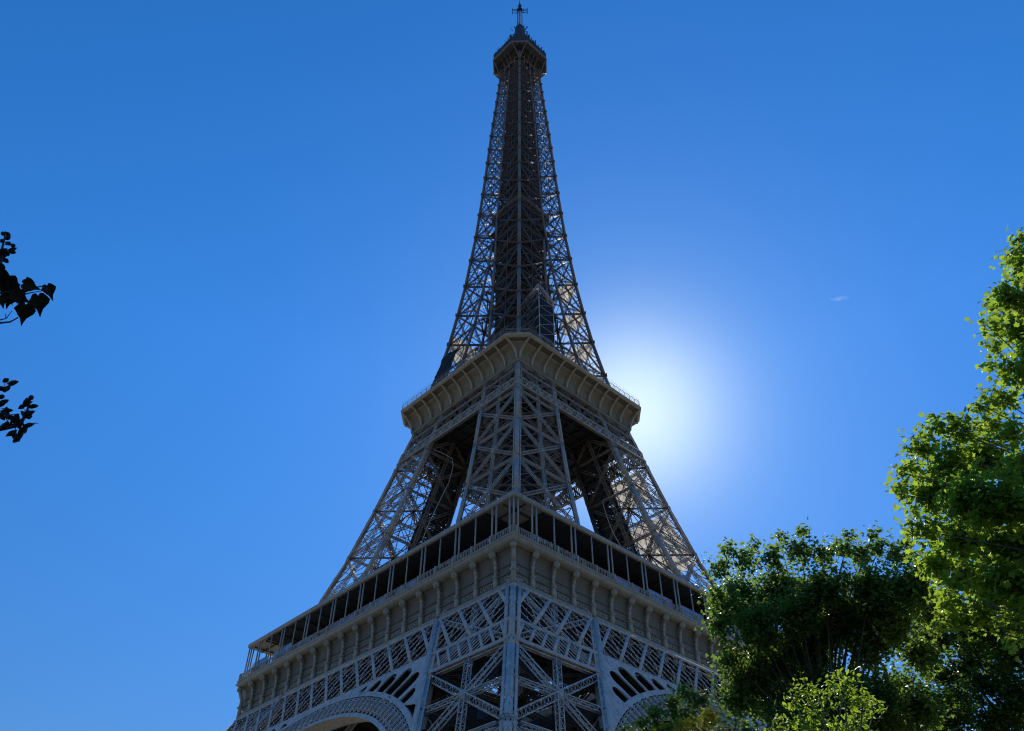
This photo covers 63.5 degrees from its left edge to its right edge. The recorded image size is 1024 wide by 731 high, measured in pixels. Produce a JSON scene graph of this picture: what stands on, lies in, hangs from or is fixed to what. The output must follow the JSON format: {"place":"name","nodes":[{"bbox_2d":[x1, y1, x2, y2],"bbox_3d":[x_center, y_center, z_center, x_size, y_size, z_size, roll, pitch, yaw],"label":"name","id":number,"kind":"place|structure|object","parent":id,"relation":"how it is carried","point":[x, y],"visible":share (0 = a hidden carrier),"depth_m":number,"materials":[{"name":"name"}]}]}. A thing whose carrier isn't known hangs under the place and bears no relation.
{"place":"outdoors","nodes":[
{"label":"outdoors","id":0,"kind":"place"},
{"bbox_2d":[0,0,1023,730],"label":"sky","id":1,"kind":"structure","parent":0,"point":[252,223],"materials":[{"name":"blue"}]},
{"label":"ground","id":2,"kind":"structure","parent":0,"visible":0},
{"bbox_2d":[0,231,55,442],"bbox_3d":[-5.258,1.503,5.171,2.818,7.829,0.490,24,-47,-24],"label":"broadleaf tree","id":3,"kind":"object","parent":2,"relation":"on","point":[11,292],"visible":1,"depth_m":7.63,"materials":[{"name":"black plant"}]},
{"bbox_2d":[226,0,803,730],"bbox_3d":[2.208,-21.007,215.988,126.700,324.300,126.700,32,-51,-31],"label":"lattice tower","id":4,"kind":"structure","parent":2,"relation":"on","point":[430,632],"depth_m":136.34,"materials":[{"name":"metal"}]},
{"bbox_2d":[421,450,452,542],"bbox_3d":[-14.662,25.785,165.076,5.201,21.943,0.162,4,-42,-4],"label":"hanging cable","id":5,"kind":"object","parent":4,"relation":"hanging from","point":[442,494],"visible":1,"depth_m":165.60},
{"bbox_2d":[432,347,457,386],"bbox_3d":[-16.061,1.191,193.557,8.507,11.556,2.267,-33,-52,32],"label":"tarpaulin","id":6,"kind":"object","parent":4,"relation":"attached to","point":[446,360],"visible":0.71,"depth_m":194.51,"materials":[{"name":"black"}]},
{"bbox_2d":[451,337,476,363],"bbox_3d":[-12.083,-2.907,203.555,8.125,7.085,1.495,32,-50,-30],"label":"cream sheet","id":7,"kind":"object","parent":4,"relation":"attached to","point":[459,352],"visible":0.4,"depth_m":203.35,"materials":[{"name":"white fabric"}]},
{"bbox_2d":[521,284,554,348],"bbox_3d":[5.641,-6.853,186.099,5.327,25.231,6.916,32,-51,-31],"label":"netted enclosure","id":8,"kind":"object","parent":4,"relation":"on","point":[542,309],"visible":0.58,"depth_m":186.84,"materials":[{"name":"white metal"}]},
{"bbox_2d":[558,282,574,303],"bbox_3d":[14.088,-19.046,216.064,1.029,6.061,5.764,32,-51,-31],"label":"cream sheet","id":9,"kind":"object","parent":4,"relation":"attached to","point":[566,293],"visible":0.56,"depth_m":215.84,"materials":[{"name":"white fabric"}]},
{"bbox_2d":[562,310,583,336],"bbox_3d":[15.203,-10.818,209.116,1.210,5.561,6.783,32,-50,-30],"label":"cream sheet","id":10,"kind":"object","parent":4,"relation":"attached to","point":[573,323],"visible":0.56,"depth_m":208.84,"materials":[{"name":"white fabric"}]},
{"bbox_2d":[566,341,592,360],"bbox_3d":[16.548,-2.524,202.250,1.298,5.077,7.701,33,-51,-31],"label":"cream sheet","id":11,"kind":"object","parent":4,"relation":"attached to","point":[589,350],"visible":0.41,"depth_m":201.45,"materials":[{"name":"white fabric"}]},
{"bbox_2d":[602,492,620,545],"bbox_3d":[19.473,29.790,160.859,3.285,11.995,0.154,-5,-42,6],"label":"hanging cable","id":12,"kind":"object","parent":4,"relation":"hanging from","point":[607,517],"visible":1,"depth_m":161.45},
{"bbox_2d":[611,471,650,512],"bbox_3d":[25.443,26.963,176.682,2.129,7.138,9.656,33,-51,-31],"label":"cream sheet","id":13,"kind":"object","parent":4,"relation":"attached to","point":[622,497],"visible":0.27,"depth_m":177.33,"materials":[{"name":"white fabric"}]},
{"bbox_2d":[630,514,695,574],"bbox_3d":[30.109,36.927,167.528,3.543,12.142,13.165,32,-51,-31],"label":"cream sheet","id":14,"kind":"object","parent":4,"relation":"attached to","point":[638,534],"visible":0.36,"depth_m":167.61,"materials":[{"name":"white fabric"}]},
{"bbox_2d":[617,677,730,730],"bbox_3d":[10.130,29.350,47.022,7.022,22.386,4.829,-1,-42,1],"label":"leafy tree","id":15,"kind":"object","parent":2,"relation":"on","point":[673,704],"visible":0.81,"depth_m":52.40,"materials":[{"name":"green plant"}]},
{"bbox_2d":[669,702,719,730],"bbox_3d":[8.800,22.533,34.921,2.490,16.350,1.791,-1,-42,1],"label":"young tree","id":16,"kind":"object","parent":2,"relation":"on","point":[704,713],"visible":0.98,"depth_m":39.74,"materials":[{"name":"green plant"}]},
{"bbox_2d":[761,666,887,730],"bbox_3d":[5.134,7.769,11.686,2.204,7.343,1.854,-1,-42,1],"label":"young tree","id":17,"kind":"object","parent":2,"relation":"on","point":[853,702],"visible":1,"depth_m":13.62,"materials":[{"name":"green plant"}]},
{"bbox_2d":[692,517,958,730],"bbox_3d":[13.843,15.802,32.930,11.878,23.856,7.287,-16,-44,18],"label":"leafy tree","id":18,"kind":"object","parent":2,"relation":"on","point":[819,619],"visible":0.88,"depth_m":35.59,"materials":[{"name":"green plant"}]},
{"bbox_2d":[884,225,1023,662],"bbox_3d":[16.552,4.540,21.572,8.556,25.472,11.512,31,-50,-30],"label":"plane tree","id":19,"kind":"object","parent":2,"relation":"on","point":[980,533],"visible":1,"depth_m":24.35,"materials":[{"name":"green plant"}]},
{"bbox_2d":[908,593,1023,730],"bbox_3d":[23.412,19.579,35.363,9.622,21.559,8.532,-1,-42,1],"label":"leafy tree","id":20,"kind":"object","parent":2,"relation":"on","point":[1000,679],"visible":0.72,"depth_m":37.97,"materials":[{"name":"green plant"}]}
]}

